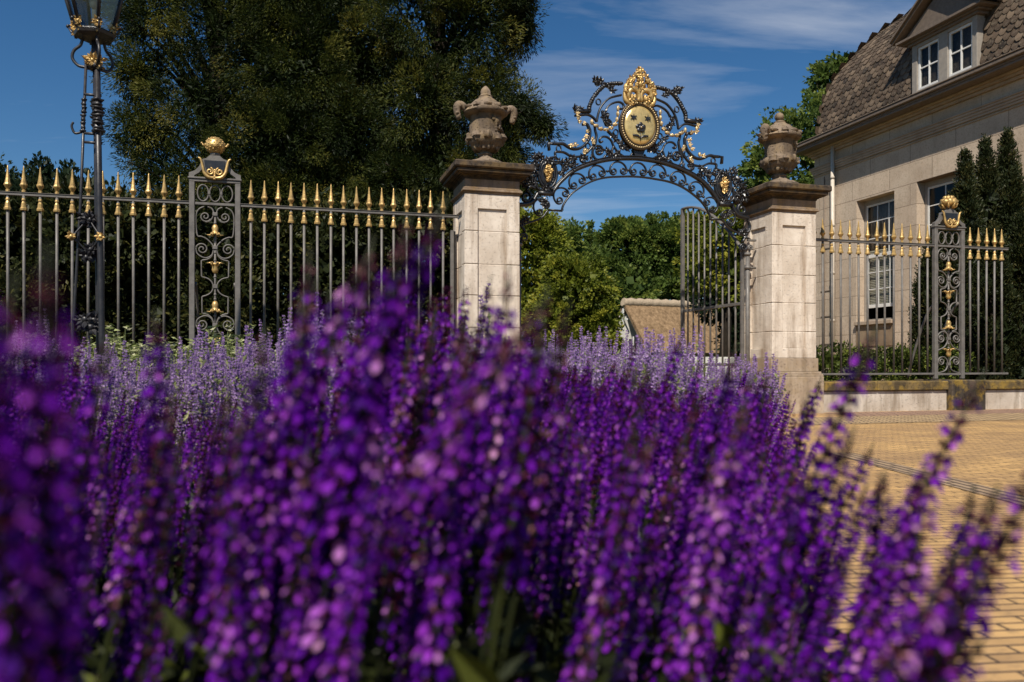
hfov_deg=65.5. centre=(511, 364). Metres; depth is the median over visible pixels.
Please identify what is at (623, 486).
salvia stalk
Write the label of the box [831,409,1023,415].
brick strip path
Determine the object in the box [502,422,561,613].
salvia stalk
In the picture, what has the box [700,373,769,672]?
salvia stalk
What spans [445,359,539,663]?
salvia stalk
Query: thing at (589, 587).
salvia stalk
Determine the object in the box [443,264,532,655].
salvia stalk
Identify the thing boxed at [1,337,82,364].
leafy plant
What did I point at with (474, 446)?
salvia stalk
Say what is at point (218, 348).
catmint plume
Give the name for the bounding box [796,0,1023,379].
manor house
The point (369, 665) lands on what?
salvia stalk
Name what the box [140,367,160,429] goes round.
catmint plume
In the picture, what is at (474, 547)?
salvia stalk
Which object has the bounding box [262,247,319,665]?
salvia stalk
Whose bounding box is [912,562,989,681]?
salvia stalk
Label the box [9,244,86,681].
salvia stalk
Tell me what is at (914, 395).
plinth wall
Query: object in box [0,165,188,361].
iron railing
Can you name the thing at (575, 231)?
broadleaf tree
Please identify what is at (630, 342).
catmint plume
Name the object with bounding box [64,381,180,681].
salvia stalk
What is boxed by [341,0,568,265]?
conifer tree
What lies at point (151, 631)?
salvia stalk
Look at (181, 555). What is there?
salvia stalk
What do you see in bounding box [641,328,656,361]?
catmint plume
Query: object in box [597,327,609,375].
catmint plume
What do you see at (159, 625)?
salvia stalk
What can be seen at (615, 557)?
salvia stalk
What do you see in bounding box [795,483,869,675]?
salvia stalk
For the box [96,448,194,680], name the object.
salvia stalk
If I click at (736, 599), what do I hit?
salvia stalk
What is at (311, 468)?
salvia stalk
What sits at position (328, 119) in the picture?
conifer tree
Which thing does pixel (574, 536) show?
salvia stalk
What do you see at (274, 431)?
salvia stalk
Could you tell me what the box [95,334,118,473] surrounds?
catmint plume
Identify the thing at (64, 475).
salvia stalk
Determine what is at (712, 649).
salvia stalk
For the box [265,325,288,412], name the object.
catmint plume
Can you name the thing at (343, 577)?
salvia stalk
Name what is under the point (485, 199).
gate pillar
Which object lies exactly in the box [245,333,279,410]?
catmint plume
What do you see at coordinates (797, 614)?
salvia stalk
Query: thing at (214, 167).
railing post
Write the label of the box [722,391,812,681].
salvia stalk
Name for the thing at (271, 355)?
catmint plume
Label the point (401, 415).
salvia stalk
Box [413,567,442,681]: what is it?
salvia stalk
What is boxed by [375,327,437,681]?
salvia stalk
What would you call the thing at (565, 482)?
salvia stalk
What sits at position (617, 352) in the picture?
catmint plume
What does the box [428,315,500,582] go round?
salvia stalk
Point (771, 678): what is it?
salvia stalk
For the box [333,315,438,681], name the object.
salvia stalk
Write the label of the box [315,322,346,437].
catmint plume
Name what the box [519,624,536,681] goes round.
salvia stalk
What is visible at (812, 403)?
salvia stalk
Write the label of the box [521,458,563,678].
salvia stalk
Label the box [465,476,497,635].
salvia stalk
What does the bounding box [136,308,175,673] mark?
salvia stalk
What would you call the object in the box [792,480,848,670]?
salvia stalk
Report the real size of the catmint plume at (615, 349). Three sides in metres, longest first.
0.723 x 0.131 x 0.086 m
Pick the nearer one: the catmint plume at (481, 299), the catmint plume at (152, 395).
the catmint plume at (152, 395)
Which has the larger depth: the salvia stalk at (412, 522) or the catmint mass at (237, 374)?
the catmint mass at (237, 374)
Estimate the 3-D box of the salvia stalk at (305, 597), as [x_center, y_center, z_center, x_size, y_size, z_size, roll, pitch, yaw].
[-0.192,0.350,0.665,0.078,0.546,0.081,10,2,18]
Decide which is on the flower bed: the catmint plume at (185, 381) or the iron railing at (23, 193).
the catmint plume at (185, 381)
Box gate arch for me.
[518,66,755,374]
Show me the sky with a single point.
(733, 60)
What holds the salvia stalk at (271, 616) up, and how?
on the flower bed
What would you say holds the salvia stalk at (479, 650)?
on the flower bed
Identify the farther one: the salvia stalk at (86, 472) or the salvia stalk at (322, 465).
the salvia stalk at (86, 472)
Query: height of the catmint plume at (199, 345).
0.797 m
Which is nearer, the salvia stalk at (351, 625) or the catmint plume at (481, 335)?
the salvia stalk at (351, 625)
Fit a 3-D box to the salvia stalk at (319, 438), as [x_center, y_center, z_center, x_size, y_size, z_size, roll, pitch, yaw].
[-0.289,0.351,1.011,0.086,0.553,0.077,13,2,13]
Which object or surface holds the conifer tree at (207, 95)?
on the ground
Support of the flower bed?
on the paving
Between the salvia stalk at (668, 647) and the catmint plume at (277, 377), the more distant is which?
the catmint plume at (277, 377)
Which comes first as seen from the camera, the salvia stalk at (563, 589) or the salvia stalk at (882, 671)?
the salvia stalk at (882, 671)
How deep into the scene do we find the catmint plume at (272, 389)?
3.35 m
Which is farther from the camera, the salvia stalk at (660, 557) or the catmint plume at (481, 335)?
the catmint plume at (481, 335)
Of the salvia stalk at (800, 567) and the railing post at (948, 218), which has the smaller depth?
the salvia stalk at (800, 567)
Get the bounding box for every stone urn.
[453,86,517,161]
[756,112,801,182]
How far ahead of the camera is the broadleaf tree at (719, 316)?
39.74 m
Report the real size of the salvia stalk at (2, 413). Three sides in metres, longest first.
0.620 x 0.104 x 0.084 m
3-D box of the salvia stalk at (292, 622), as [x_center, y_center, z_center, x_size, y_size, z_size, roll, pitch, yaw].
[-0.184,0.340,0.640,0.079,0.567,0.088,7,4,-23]
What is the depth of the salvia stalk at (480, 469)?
0.92 m
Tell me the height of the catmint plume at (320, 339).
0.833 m
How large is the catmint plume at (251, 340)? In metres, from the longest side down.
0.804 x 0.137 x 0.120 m
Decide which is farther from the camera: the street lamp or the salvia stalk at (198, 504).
the street lamp
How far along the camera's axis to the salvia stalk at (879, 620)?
0.69 m
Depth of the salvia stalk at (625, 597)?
1.12 m
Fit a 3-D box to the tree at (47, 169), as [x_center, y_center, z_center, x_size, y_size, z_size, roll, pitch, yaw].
[-17.148,-3.618,30.256,3.418,8.853,3.309,0,0,-38]
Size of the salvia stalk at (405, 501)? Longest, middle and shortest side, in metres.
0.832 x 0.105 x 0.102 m
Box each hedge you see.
[0,171,452,370]
[739,339,975,380]
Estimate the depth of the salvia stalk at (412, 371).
1.12 m
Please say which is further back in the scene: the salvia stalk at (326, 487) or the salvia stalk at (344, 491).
the salvia stalk at (344, 491)
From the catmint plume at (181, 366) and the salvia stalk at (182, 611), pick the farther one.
the catmint plume at (181, 366)
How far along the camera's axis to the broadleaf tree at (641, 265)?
63.63 m
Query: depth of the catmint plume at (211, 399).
3.12 m
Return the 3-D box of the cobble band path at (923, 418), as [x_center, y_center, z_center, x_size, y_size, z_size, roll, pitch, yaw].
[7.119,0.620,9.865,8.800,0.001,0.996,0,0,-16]
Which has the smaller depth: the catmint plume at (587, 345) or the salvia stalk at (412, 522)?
the salvia stalk at (412, 522)
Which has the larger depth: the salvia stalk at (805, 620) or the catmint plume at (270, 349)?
the catmint plume at (270, 349)
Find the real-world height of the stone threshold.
0.860 m
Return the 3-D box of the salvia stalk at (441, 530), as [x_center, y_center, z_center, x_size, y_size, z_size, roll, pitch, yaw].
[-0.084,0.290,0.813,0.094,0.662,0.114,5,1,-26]
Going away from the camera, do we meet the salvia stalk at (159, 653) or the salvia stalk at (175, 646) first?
the salvia stalk at (159, 653)
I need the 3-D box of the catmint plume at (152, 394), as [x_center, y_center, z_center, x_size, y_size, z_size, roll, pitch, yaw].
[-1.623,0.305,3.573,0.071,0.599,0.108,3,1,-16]
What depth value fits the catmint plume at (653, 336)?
3.84 m
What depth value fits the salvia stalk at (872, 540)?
0.78 m
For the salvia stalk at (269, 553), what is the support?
on the flower bed
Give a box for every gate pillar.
[440,159,534,350]
[730,181,831,413]
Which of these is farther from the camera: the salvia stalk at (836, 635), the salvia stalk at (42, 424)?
the salvia stalk at (836, 635)
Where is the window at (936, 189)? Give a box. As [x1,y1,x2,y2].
[925,171,974,243]
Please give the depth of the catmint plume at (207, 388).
3.15 m
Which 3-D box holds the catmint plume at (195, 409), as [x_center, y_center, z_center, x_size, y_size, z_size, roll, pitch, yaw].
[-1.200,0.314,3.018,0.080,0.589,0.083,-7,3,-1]
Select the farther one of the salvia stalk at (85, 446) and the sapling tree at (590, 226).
the sapling tree at (590, 226)
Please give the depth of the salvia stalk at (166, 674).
0.78 m
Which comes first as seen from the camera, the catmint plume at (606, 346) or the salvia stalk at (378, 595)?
the salvia stalk at (378, 595)
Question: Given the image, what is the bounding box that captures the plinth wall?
[824,379,1023,412]
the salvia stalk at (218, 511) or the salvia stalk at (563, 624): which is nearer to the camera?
the salvia stalk at (218, 511)
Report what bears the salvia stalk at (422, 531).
on the flower bed
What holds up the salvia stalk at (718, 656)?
on the flower bed
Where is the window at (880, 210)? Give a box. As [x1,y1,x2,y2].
[854,194,893,325]
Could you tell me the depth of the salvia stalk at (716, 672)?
1.10 m
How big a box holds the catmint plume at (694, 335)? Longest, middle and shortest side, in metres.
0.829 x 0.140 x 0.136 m
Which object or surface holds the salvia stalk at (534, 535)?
on the flower bed
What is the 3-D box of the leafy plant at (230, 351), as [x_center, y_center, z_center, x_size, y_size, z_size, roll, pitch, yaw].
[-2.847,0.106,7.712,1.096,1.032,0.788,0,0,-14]
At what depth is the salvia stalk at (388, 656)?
1.16 m
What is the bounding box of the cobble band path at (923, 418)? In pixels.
[780,413,1023,424]
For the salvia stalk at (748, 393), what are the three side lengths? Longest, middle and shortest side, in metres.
0.645 x 0.108 x 0.088 m
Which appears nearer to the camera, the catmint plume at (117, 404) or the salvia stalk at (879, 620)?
the salvia stalk at (879, 620)
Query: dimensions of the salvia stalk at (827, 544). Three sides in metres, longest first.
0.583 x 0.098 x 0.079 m
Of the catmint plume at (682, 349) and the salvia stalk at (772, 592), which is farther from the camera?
the catmint plume at (682, 349)
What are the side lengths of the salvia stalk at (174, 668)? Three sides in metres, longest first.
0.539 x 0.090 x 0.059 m
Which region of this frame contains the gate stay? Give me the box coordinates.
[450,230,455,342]
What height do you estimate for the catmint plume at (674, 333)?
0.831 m
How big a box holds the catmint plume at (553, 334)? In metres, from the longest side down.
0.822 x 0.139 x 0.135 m
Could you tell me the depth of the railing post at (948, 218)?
11.22 m
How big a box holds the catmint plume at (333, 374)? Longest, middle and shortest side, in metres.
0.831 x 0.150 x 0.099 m
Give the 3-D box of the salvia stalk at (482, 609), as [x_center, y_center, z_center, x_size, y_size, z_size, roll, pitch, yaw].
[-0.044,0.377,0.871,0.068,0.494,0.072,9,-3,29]
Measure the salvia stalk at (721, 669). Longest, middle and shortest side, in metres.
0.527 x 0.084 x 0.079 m
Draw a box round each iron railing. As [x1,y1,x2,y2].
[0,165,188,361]
[240,180,458,365]
[813,219,933,374]
[965,228,1007,374]
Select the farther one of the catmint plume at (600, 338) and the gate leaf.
the gate leaf
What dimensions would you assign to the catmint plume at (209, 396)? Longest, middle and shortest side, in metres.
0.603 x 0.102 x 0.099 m
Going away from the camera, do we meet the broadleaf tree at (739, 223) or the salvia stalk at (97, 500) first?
the salvia stalk at (97, 500)
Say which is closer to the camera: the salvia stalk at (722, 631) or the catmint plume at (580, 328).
the salvia stalk at (722, 631)
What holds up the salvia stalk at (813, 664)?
on the flower bed
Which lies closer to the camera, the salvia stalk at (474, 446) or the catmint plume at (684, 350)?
the salvia stalk at (474, 446)
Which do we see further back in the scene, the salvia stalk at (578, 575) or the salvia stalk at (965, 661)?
the salvia stalk at (578, 575)
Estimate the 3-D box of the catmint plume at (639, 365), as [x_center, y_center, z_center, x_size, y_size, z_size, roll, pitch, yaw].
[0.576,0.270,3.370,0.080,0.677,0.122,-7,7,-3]
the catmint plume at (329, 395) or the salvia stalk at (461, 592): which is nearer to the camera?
the salvia stalk at (461, 592)
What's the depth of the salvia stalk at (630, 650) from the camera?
0.73 m
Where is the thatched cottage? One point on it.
(659, 316)
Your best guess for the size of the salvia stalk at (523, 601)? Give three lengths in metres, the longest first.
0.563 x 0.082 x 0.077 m
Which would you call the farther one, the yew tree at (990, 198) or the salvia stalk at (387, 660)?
the yew tree at (990, 198)
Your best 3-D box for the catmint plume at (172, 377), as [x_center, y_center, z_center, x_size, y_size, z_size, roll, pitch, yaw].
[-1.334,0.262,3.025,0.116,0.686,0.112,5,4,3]
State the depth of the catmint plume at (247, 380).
3.85 m
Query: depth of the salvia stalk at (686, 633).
1.05 m
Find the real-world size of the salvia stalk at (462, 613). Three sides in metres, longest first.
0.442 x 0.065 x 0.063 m
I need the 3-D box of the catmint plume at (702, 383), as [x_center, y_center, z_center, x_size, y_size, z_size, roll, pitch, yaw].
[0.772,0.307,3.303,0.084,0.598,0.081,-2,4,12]
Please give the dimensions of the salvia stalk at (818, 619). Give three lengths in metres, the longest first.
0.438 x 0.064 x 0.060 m
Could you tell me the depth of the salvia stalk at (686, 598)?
1.05 m
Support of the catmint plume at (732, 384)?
on the flower bed
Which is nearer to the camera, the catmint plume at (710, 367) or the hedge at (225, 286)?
the catmint plume at (710, 367)
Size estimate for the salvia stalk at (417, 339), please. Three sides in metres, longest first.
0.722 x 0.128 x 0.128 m
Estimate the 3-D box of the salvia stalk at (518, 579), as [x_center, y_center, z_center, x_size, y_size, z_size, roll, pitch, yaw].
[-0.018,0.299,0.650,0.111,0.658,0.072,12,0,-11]
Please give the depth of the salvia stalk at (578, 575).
1.18 m
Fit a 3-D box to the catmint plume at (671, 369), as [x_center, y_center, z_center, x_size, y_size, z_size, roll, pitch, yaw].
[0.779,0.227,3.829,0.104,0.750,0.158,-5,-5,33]
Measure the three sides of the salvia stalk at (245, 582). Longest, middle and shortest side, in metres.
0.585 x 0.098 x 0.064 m
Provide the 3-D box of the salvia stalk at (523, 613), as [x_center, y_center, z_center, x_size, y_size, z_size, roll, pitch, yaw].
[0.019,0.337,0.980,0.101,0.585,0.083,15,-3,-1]
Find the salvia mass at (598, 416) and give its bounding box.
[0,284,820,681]
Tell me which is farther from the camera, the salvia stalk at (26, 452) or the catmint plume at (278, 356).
the catmint plume at (278, 356)
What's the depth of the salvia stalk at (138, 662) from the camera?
0.72 m
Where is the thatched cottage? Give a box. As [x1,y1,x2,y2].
[617,298,738,362]
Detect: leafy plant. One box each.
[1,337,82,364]
[73,323,175,384]
[119,340,193,385]
[161,323,270,372]
[260,330,321,363]
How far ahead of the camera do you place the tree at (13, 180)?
33.80 m
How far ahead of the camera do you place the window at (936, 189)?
16.10 m
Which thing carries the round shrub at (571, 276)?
on the ground
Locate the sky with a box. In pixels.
[0,0,915,331]
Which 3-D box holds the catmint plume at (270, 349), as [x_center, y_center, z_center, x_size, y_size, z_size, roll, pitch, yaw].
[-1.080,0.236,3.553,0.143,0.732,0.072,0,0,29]
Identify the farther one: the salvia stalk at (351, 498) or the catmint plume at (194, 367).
the catmint plume at (194, 367)
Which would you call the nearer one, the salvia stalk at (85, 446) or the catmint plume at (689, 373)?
the salvia stalk at (85, 446)
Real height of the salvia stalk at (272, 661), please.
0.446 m
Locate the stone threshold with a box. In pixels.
[621,357,733,379]
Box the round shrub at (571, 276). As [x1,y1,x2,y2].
[521,250,624,365]
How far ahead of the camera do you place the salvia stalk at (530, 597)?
1.10 m
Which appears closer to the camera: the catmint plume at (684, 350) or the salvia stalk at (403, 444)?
the salvia stalk at (403, 444)
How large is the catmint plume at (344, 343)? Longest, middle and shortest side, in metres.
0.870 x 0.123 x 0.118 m
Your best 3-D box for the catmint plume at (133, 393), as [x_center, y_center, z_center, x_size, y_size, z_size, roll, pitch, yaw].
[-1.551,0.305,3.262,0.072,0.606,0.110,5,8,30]
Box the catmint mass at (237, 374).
[6,334,786,460]
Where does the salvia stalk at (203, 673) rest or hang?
on the flower bed
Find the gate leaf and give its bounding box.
[680,206,744,382]
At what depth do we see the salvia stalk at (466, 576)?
1.01 m
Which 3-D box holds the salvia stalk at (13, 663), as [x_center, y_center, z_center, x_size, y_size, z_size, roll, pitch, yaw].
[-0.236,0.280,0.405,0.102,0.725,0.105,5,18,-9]
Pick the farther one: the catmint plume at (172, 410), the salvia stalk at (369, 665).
the catmint plume at (172, 410)
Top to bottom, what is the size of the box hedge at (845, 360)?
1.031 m
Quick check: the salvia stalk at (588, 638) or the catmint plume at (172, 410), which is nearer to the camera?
the salvia stalk at (588, 638)
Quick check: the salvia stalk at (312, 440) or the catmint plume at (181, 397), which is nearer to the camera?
the salvia stalk at (312, 440)
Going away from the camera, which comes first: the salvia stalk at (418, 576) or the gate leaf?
the salvia stalk at (418, 576)
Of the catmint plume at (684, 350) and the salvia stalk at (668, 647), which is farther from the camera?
the catmint plume at (684, 350)
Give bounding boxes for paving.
[775,409,1023,681]
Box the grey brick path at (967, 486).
[833,453,1022,502]
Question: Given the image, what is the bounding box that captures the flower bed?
[57,436,827,681]
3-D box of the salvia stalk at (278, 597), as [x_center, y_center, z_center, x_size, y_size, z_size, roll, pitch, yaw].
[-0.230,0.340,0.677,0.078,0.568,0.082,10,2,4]
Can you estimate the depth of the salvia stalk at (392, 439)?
0.98 m
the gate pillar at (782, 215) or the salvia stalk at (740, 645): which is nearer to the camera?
the salvia stalk at (740, 645)
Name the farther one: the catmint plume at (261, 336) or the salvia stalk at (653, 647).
the catmint plume at (261, 336)
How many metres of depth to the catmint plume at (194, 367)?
3.93 m
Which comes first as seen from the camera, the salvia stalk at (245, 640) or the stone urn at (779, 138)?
the salvia stalk at (245, 640)
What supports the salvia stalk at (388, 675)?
on the flower bed
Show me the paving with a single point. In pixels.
(989, 453)
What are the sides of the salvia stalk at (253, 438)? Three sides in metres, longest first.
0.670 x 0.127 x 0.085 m
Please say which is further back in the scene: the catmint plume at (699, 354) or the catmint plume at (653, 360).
the catmint plume at (699, 354)
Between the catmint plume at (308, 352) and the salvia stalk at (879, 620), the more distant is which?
the catmint plume at (308, 352)
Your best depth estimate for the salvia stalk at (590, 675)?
0.64 m
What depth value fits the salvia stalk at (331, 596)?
1.10 m
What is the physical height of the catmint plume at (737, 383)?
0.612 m
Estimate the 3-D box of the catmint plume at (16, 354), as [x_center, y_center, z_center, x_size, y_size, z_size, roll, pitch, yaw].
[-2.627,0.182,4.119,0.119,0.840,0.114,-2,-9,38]
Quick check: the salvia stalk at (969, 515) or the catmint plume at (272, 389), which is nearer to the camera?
the salvia stalk at (969, 515)
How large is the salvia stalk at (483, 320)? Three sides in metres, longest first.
0.739 x 0.120 x 0.078 m
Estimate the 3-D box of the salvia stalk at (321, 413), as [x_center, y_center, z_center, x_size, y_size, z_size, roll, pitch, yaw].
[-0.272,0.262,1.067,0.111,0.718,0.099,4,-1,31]
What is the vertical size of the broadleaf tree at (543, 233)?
7.099 m
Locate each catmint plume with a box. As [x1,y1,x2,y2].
[7,321,18,369]
[81,355,114,471]
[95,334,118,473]
[96,359,120,441]
[96,373,126,473]
[105,340,136,434]
[105,361,135,470]
[111,350,141,468]
[117,365,148,474]
[124,355,140,426]
[130,354,150,458]
[130,355,158,475]
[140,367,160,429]
[143,369,154,429]
[149,344,174,427]
[167,364,176,481]
[174,336,193,449]
[174,346,187,468]
[177,370,205,492]
[180,324,209,426]
[182,337,210,490]
[188,332,221,505]
[188,335,203,450]
[189,331,211,418]
[191,359,206,479]
[196,341,223,460]
[197,366,222,468]
[217,332,225,391]
[221,359,237,433]
[226,325,267,466]
[231,361,251,426]
[239,347,255,429]
[240,329,264,384]
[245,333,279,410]
[248,341,270,442]
[256,332,280,390]
[258,319,270,404]
[264,336,281,443]
[264,340,279,434]
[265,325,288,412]
[270,343,282,433]
[273,336,293,417]
[277,315,288,359]
[285,307,295,351]
[303,315,335,426]
[305,292,318,360]
[306,310,330,392]
[307,334,316,427]
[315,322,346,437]
[330,305,353,415]
[330,351,341,405]
[335,311,354,390]
[464,283,502,379]
[466,295,501,360]
[544,329,558,366]
[569,337,595,388]
[576,326,594,366]
[576,327,588,362]
[578,331,596,360]
[580,333,594,369]
[586,346,600,513]
[587,331,604,489]
[595,332,611,385]
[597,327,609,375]
[604,340,623,458]
[611,331,625,386]
[616,330,636,378]
[627,335,643,398]
[628,341,643,396]
[636,327,663,480]
[636,329,658,388]
[636,349,648,486]
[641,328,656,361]
[641,331,658,488]
[641,338,656,490]
[647,351,665,497]
[655,334,665,385]
[659,334,679,412]
[664,335,693,398]
[671,358,689,407]
[673,328,683,383]
[675,328,689,378]
[675,348,691,411]
[677,333,694,371]
[677,342,705,393]
[682,326,704,385]
[685,325,703,399]
[692,332,712,386]
[696,367,706,472]
[698,357,710,418]
[700,364,726,410]
[714,365,726,404]
[715,362,721,393]
[727,364,738,414]
[729,363,739,405]
[739,363,756,416]
[752,352,777,487]
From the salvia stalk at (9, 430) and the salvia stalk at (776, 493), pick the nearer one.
the salvia stalk at (9, 430)
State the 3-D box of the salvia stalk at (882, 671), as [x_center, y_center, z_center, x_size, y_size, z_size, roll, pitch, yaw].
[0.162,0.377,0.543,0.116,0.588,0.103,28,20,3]
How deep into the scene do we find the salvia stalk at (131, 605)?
0.92 m
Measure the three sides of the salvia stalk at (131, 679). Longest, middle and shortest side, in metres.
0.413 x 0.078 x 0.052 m
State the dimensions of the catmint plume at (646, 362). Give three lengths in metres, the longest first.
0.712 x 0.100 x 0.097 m
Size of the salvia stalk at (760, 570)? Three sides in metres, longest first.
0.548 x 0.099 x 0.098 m
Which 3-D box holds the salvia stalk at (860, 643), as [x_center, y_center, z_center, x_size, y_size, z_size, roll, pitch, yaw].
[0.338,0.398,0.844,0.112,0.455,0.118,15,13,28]
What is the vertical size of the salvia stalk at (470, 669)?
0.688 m
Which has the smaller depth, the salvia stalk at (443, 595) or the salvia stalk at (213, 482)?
the salvia stalk at (443, 595)
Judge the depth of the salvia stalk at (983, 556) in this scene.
0.78 m
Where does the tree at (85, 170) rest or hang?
on the ground
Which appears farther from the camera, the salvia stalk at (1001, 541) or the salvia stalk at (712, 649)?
the salvia stalk at (712, 649)
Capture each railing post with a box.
[188,137,241,359]
[906,195,965,378]
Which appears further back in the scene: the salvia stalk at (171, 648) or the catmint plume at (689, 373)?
the catmint plume at (689, 373)
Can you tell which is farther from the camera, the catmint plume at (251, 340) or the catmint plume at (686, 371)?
the catmint plume at (251, 340)
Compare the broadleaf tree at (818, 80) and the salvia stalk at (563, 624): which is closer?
the salvia stalk at (563, 624)
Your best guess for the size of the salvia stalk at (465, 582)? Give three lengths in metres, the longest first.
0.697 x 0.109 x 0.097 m
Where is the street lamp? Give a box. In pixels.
[64,0,123,363]
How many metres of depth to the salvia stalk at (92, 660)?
0.89 m
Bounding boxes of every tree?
[0,151,35,200]
[10,150,85,285]
[77,166,139,203]
[89,0,301,213]
[191,0,432,229]
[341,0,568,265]
[519,205,574,343]
[530,217,600,347]
[582,219,603,264]
[583,210,724,317]
[669,177,767,356]
[686,270,739,359]
[737,50,852,188]
[907,126,1023,379]
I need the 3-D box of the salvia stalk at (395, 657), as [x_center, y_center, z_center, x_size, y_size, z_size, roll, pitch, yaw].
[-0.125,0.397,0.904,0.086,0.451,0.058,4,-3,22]
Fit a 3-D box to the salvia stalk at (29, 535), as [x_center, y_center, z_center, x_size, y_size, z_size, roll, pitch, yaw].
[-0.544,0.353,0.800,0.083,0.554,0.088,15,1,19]
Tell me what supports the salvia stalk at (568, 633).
on the flower bed
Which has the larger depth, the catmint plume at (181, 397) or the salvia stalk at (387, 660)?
the catmint plume at (181, 397)
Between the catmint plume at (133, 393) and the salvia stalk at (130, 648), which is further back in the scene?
the catmint plume at (133, 393)
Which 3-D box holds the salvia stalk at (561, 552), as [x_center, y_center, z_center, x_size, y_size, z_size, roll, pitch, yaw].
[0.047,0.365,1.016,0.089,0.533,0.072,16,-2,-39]
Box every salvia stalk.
[0,272,28,467]
[0,310,52,681]
[0,382,13,420]
[0,389,81,679]
[1,462,56,642]
[2,327,73,614]
[3,421,40,579]
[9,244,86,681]
[22,428,95,629]
[22,446,78,654]
[32,423,51,492]
[41,328,113,676]
[53,447,116,677]
[59,499,93,658]
[62,497,109,681]
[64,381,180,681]
[73,451,140,670]
[77,443,107,613]
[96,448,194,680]
[98,419,174,676]
[110,549,145,676]
[110,568,138,676]
[110,618,129,681]
[118,555,150,680]
[126,504,173,681]
[127,479,160,681]
[130,587,162,681]
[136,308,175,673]
[139,434,183,681]
[142,603,165,680]
[143,419,236,680]
[146,614,168,681]
[147,408,222,681]
[150,407,252,666]
[151,445,215,662]
[153,244,372,681]
[165,474,204,681]
[168,472,217,666]
[168,605,176,661]
[171,461,233,680]
[183,445,250,681]
[185,529,204,681]
[197,382,239,681]
[197,485,282,680]
[200,327,274,679]
[205,410,251,681]
[207,277,322,681]
[220,470,241,645]
[227,594,248,681]
[230,293,315,671]
[234,434,279,681]
[239,453,301,669]
[240,454,313,676]
[244,235,392,673]
[244,431,289,617]
[250,196,447,681]
[258,438,318,677]
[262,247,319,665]
[265,214,412,681]
[267,554,283,674]
[268,292,549,681]
[271,446,314,681]
[283,449,320,653]
[283,459,324,681]
[284,352,314,668]
[288,436,313,603]
[290,291,344,605]
[291,449,322,612]
[304,296,359,633]
[304,443,332,621]
[311,424,322,486]
[314,398,333,600]
[318,435,392,681]
[319,272,397,681]
[323,311,467,681]
[325,350,435,616]
[326,260,394,678]
[326,343,412,652]
[331,338,413,629]
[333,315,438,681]
[333,375,373,580]
[345,317,420,637]
[352,370,462,637]
[363,518,388,636]
[367,572,382,629]
[369,305,439,604]
[371,323,418,586]
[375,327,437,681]
[376,370,479,672]
[381,331,499,681]
[384,510,413,662]
[385,446,419,673]
[391,275,493,676]
[391,547,413,672]
[392,327,468,677]
[393,323,476,680]
[394,536,429,681]
[409,354,454,664]
[411,323,478,681]
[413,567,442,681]
[425,381,460,635]
[428,298,572,681]
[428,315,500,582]
[429,314,494,659]
[441,336,569,681]
[441,439,490,624]
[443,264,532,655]
[445,334,542,675]
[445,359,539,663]
[445,363,543,679]
[446,283,551,681]
[449,331,548,681]
[449,332,529,659]
[455,508,484,630]
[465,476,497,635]
[468,320,538,624]
[468,488,499,635]
[477,491,500,660]
[485,388,573,660]
[500,430,578,679]
[501,406,576,661]
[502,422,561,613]
[504,410,530,603]
[519,575,535,625]
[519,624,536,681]
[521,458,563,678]
[523,432,634,681]
[528,444,583,681]
[533,485,584,678]
[536,369,650,681]
[550,358,639,671]
[550,438,593,677]
[558,441,649,678]
[561,422,658,681]
[563,413,635,678]
[563,430,588,659]
[574,388,700,681]
[577,514,596,610]
[577,645,595,681]
[585,623,597,667]
[597,456,629,677]
[599,437,646,681]
[600,437,642,674]
[609,523,656,681]
[611,533,624,644]
[612,444,680,655]
[616,576,630,622]
[625,343,737,681]
[625,468,684,675]
[627,426,693,677]
[628,400,701,652]
[628,430,719,678]
[638,566,673,681]
[642,436,701,674]
[644,431,750,678]
[646,370,754,678]
[653,469,713,681]
[654,446,717,681]
[667,396,746,681]
[669,451,735,680]
[694,397,755,681]
[695,521,736,681]
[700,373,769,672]
[700,578,721,678]
[701,451,766,681]
[701,637,716,681]
[706,326,877,681]
[710,441,769,674]
[710,522,757,681]
[710,595,740,675]
[720,547,766,681]
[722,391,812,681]
[723,376,823,628]
[726,583,752,681]
[727,454,798,681]
[729,474,822,681]
[730,449,787,681]
[734,457,811,681]
[753,425,855,681]
[761,442,874,681]
[763,474,887,681]
[770,511,807,681]
[773,604,796,681]
[781,584,804,681]
[790,515,830,665]
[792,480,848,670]
[792,562,836,681]
[793,369,986,681]
[794,553,851,681]
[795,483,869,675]
[827,470,921,681]
[830,469,895,678]
[840,527,923,681]
[840,550,884,681]
[858,547,962,681]
[881,457,939,681]
[902,594,959,681]
[906,483,1001,681]
[912,485,979,680]
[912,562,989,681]
[928,470,1023,681]
[935,636,987,681]
[948,524,991,660]
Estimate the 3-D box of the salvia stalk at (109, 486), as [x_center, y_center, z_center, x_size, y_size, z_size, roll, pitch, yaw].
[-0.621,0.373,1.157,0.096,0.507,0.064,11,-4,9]
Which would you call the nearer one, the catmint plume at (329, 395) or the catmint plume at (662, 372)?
the catmint plume at (662, 372)
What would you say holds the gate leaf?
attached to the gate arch
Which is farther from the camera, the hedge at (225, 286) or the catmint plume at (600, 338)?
the hedge at (225, 286)
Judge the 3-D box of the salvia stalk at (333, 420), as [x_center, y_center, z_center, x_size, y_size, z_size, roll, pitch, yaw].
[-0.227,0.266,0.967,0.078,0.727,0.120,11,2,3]
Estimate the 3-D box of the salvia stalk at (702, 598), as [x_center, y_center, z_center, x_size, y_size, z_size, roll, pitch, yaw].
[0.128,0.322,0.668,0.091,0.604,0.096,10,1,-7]
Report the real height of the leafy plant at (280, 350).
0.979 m
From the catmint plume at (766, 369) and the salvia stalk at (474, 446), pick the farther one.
the catmint plume at (766, 369)

